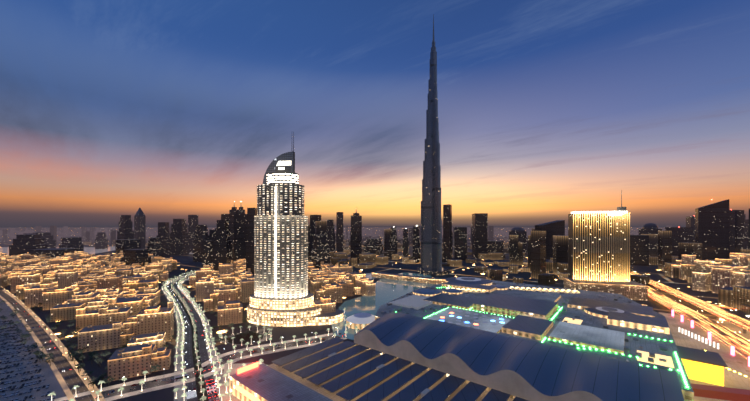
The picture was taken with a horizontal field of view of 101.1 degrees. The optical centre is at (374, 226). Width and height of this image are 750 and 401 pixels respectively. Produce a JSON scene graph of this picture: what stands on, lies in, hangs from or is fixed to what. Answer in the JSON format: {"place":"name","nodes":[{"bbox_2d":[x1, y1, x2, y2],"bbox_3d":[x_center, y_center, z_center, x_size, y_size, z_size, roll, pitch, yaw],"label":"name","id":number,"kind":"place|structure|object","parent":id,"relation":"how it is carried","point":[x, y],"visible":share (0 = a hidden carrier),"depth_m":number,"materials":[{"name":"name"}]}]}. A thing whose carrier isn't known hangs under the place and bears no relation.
{"place":"outdoors","nodes":[
{"label":"outdoors","id":0,"kind":"place"},
{"bbox_2d":[0,273,346,400],"bbox_3d":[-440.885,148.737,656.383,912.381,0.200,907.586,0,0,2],"label":"roads and pavements","id":1,"kind":"structure","parent":0,"point":[56,381],"depth_m":342.99,"materials":[{"name":"grey asphalt"}]},
{"bbox_2d":[4,273,749,400],"bbox_3d":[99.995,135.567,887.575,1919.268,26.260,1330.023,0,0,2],"label":"street lamps","id":2,"kind":"object","parent":1,"relation":"on","point":[206,339],"visible":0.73,"depth_m":406.06,"materials":[{"name":"white metal"}]},
{"bbox_2d":[0,246,437,339],"bbox_3d":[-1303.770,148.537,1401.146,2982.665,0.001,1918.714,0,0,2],"label":"lake","id":3,"kind":"structure","parent":0,"point":[387,290],"depth_m":656.55,"materials":[{"name":"blue liquid"}]},
{"bbox_2d":[0,227,749,400],"bbox_3d":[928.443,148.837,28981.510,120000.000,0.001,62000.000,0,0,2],"label":"ground","id":4,"kind":"structure","parent":0,"point":[185,263],"depth_m":622.25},
{"bbox_2d":[0,267,256,400],"bbox_3d":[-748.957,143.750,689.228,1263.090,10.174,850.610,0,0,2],"label":"street trees","id":5,"kind":"object","parent":4,"relation":"on","point":[92,354],"visible":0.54,"depth_m":371.96,"materials":[{"name":"green plant"}]},
{"bbox_2d":[0,276,358,400],"bbox_3d":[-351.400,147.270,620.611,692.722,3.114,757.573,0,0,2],"label":"cars","id":6,"kind":"object","parent":4,"relation":"on","point":[62,370],"visible":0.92,"depth_m":312.96,"materials":[{"name":"paint"}]},
{"bbox_2d":[0,251,374,380],"bbox_3d":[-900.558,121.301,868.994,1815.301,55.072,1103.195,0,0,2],"label":"low-rise buildings","id":7,"kind":"structure","parent":4,"relation":"on","point":[107,301],"depth_m":583.50,"materials":[{"name":"paint"}]},
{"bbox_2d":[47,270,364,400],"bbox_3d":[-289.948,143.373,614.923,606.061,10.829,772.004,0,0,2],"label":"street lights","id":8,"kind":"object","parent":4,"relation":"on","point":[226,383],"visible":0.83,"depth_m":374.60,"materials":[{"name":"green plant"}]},
{"bbox_2d":[247,132,342,326],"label":"hotel tower","id":9,"kind":"structure","parent":4,"relation":"on","point":[281,296],"depth_m":484.39,"materials":[{"name":"beige glass"}]},
{"bbox_2d":[0,221,749,313],"bbox_3d":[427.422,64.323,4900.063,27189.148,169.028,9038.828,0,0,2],"label":"city blocks","id":10,"kind":"structure","parent":4,"relation":"on","point":[727,281],"depth_m":1015.01,"materials":[{"name":"brown glass"}]},
{"bbox_2d":[9,199,749,276],"bbox_3d":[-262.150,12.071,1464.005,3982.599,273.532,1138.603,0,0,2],"label":"distant skyscrapers","id":11,"kind":"structure","parent":4,"relation":"on","point":[720,230],"depth_m":1285.84,"materials":[{"name":"black glass"}]},
{"bbox_2d":[324,272,446,294],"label":"souk al bahar","id":12,"kind":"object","parent":4,"relation":"on","point":[421,279],"visible":0.42,"depth_m":830.82,"materials":[{"name":"paint"}]},
{"bbox_2d":[417,14,449,275],"bbox_3d":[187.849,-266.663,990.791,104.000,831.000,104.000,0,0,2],"label":"skyscraper","id":13,"kind":"structure","parent":4,"relation":"on","point":[431,242],"depth_m":981.52,"materials":[{"name":"glass"}]},
{"bbox_2d":[230,277,749,400],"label":"shopping mall","id":14,"kind":"structure","parent":4,"relation":"on","point":[464,339],"depth_m":301.12,"materials":[{"name":"concrete"}]},
{"bbox_2d":[564,191,647,300],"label":"hotel building","id":15,"kind":"structure","parent":4,"relation":"on","point":[598,251],"depth_m":673.65,"materials":[{"name":"gold metal"}]},
{"bbox_2d":[630,271,749,358],"bbox_3d":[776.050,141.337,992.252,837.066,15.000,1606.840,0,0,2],"label":"elevated highway","id":16,"kind":"structure","parent":4,"relation":"on","point":[727,336],"depth_m":481.62,"materials":[{"name":"orange"}]},
{"bbox_2d":[0,0,749,227],"label":"sky","id":17,"kind":"structure","parent":0,"point":[549,110],"materials":[{"name":"blue"}]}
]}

